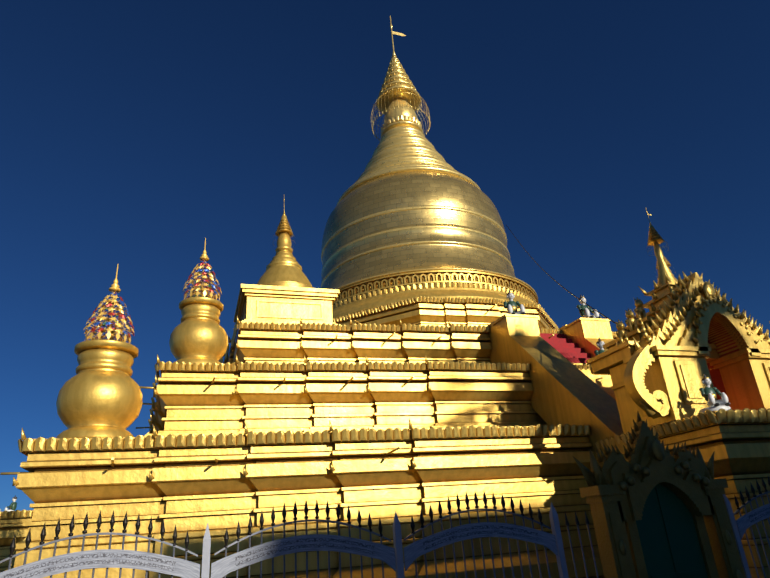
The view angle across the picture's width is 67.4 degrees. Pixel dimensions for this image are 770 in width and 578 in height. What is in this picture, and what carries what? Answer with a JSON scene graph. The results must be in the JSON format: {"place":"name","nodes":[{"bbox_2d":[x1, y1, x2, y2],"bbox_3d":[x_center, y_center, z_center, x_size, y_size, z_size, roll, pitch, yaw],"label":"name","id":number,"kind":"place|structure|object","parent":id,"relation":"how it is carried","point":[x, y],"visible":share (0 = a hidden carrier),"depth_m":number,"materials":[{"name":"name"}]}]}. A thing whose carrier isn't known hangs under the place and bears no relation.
{"place":"outdoors","nodes":[
{"label":"outdoors","id":0,"kind":"place"},
{"bbox_2d":[0,424,152,510],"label":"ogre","id":1,"kind":"object","parent":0,"point":[9,509],"depth_m":16.77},
{"bbox_2d":[6,502,16,510],"bbox_3d":[-8.364,4.550,17.234,4.996,3.533,2.502,3,-24,-18],"label":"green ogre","id":2,"kind":"object","parent":1,"relation":"attached to","point":[13,505],"visible":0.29,"depth_m":16.66,"materials":[{"name":"green"}]},
{"bbox_2d":[0,0,769,511],"label":"sky","id":3,"kind":"structure","parent":0,"point":[134,134],"materials":[{"name":"blue"}]},
{"bbox_2d":[506,225,626,330],"bbox_3d":[4.608,-1.040,17.220,0.022,9.119,12.894,-7,-23,6],"label":"cable","id":4,"kind":"object","parent":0,"point":[566,289],"visible":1,"depth_m":13.58,"materials":[{"name":"grey metal"}]},
{"bbox_2d":[507,290,730,412],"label":"guardian statues","id":5,"kind":"object","parent":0,"point":[711,402],"depth_m":8.35,"materials":[{"name":"white stone"}]},
{"bbox_2d":[503,301,720,401],"bbox_3d":[4.794,1.002,11.267,2.502,3.533,4.996,3,-24,-18],"label":"green ogre","id":6,"kind":"object","parent":5,"relation":"on","point":[705,391],"visible":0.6,"depth_m":12.57,"materials":[{"name":"green"}]},
{"bbox_2d":[509,292,715,398],"bbox_3d":[4.787,0.892,11.310,2.213,3.662,4.806,3,-24,-18],"label":"gold ogre","id":7,"kind":"object","parent":5,"relation":"on","point":[514,308],"visible":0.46,"depth_m":13.54,"materials":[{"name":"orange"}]},
{"bbox_2d":[573,411,745,577],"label":"archway","id":8,"kind":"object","parent":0,"point":[617,490],"depth_m":5.66,"materials":[{"name":"gold metal"}]},
{"bbox_2d":[636,484,707,577],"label":"gate door","id":9,"kind":"structure","parent":8,"relation":"in","point":[669,541],"depth_m":5.61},
{"label":"ground","id":10,"kind":"structure","parent":0,"visible":0},
{"bbox_2d":[0,432,148,571],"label":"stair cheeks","id":11,"kind":"object","parent":10,"relation":"on","point":[10,528],"visible":0.08,"depth_m":14.60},
{"bbox_2d":[0,510,32,518],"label":"decorative cornice","id":12,"kind":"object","parent":11,"relation":"on","point":[15,514],"visible":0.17,"depth_m":14.71,"materials":[{"name":"gold metal"}]},
{"bbox_2d":[5,297,616,577],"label":"terraces","id":13,"kind":"object","parent":10,"relation":"on","point":[193,490],"visible":0.6,"depth_m":9.10,"materials":[{"name":"gold metal"}]},
{"bbox_2d":[56,297,227,437],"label":"decorative urns","id":14,"kind":"object","parent":13,"relation":"on","point":[100,394],"visible":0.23,"depth_m":8.90,"materials":[{"name":"gold metal"}]},
{"bbox_2d":[83,238,221,342],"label":"ornamental finials","id":15,"kind":"object","parent":14,"relation":"on","point":[114,289],"visible":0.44,"depth_m":9.70,"materials":[{"name":"multicoloured metal"}]},
{"bbox_2d":[0,304,602,493],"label":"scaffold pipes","id":16,"kind":"object","parent":13,"relation":"on","point":[216,458],"visible":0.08,"depth_m":10.43,"materials":[{"name":"gold metal"}]},
{"bbox_2d":[12,296,616,485],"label":"lotus petals","id":17,"kind":"object","parent":13,"relation":"on","point":[115,442],"visible":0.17,"depth_m":9.90,"materials":[{"name":"gold metal"}]},
{"bbox_2d":[332,270,537,318],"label":"stupa base rings","id":18,"kind":"object","parent":13,"relation":"on","point":[376,292],"visible":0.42,"depth_m":18.12,"materials":[{"name":"gold metal"}]},
{"bbox_2d":[321,171,537,301],"bbox_3d":[1.185,-1.011,23.049,8.880,4.700,8.880,3,-24,-18],"label":"bell","id":19,"kind":"object","parent":18,"relation":"on","point":[401,222],"visible":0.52,"depth_m":19.99,"materials":[{"name":"gold metal"}]},
{"bbox_2d":[336,98,480,205],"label":"spire rings","id":20,"kind":"object","parent":19,"relation":"on","point":[405,145],"visible":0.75,"depth_m":23.24,"materials":[{"name":"gold metal"}]},
{"bbox_2d":[371,16,430,139],"bbox_3d":[0.487,-10.290,27.028,2.651,6.860,2.651,3,-24,-18],"label":"stupa finial","id":21,"kind":"object","parent":20,"relation":"on","point":[397,83],"visible":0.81,"depth_m":26.02,"materials":[{"name":"gold metal"}]},
{"bbox_2d":[234,199,671,324],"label":"corner stupas","id":22,"kind":"object","parent":13,"relation":"on","point":[283,290],"visible":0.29,"depth_m":13.29,"materials":[{"name":"gold metal"}]},
{"bbox_2d":[540,329,590,362],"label":"staircase","id":23,"kind":"structure","parent":13,"relation":"on","point":[568,349],"depth_m":13.53,"materials":[{"name":"red paint"}]},
{"bbox_2d":[488,314,769,577],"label":"stair cheeks","id":24,"kind":"object","parent":10,"relation":"on","point":[566,391],"visible":0.48,"depth_m":10.47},
{"bbox_2d":[586,207,769,433],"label":"ornate gateway","id":25,"kind":"object","parent":24,"relation":"on","point":[680,314],"visible":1,"depth_m":9.37,"materials":[{"name":"gold metal"}]},
{"bbox_2d":[624,345,670,418],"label":"volutes","id":26,"kind":"object","parent":25,"relation":"attached to","point":[654,404],"visible":1,"depth_m":8.54,"materials":[{"name":"gold metal"}]},
{"bbox_2d":[616,298,769,345],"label":"roof ornament","id":27,"kind":"object","parent":25,"relation":"on","point":[631,324],"visible":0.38,"depth_m":9.72,"materials":[{"name":"gold metal"}]},
{"bbox_2d":[707,318,738,406],"bbox_3d":[5.220,1.748,9.778,0.920,2.250,1.490,3,-24,-18],"label":"arch interior","id":28,"kind":"object","parent":25,"relation":"attached to","point":[716,378],"visible":0.12,"depth_m":9.79,"materials":[{"name":"red paint"}]},
{"bbox_2d":[595,408,769,449],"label":"decorative cornice","id":29,"kind":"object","parent":24,"relation":"on","point":[706,417],"visible":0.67,"depth_m":7.96,"materials":[{"name":"gold metal"}]},
{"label":"fence kerb","id":30,"kind":"structure","parent":0,"visible":0},
{"bbox_2d":[201,494,751,577],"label":"fence posts","id":31,"kind":"object","parent":30,"relation":"on","point":[556,532],"visible":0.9,"depth_m":5.17,"materials":[{"name":"white metal"}]},
{"bbox_2d":[0,503,769,577],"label":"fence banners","id":32,"kind":"object","parent":31,"relation":"attached to","point":[132,559],"visible":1,"depth_m":4.56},
{"bbox_2d":[0,491,769,577],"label":"fence bars","id":33,"kind":"object","parent":31,"relation":"attached to","point":[83,535],"visible":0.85,"depth_m":4.81,"materials":[{"name":"grey metal"}]},
{"bbox_2d":[9,477,769,557],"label":"fence spikes","id":34,"kind":"object","parent":33,"relation":"on","point":[125,523],"visible":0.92,"depth_m":4.72,"materials":[{"name":"black metal"}]}
]}

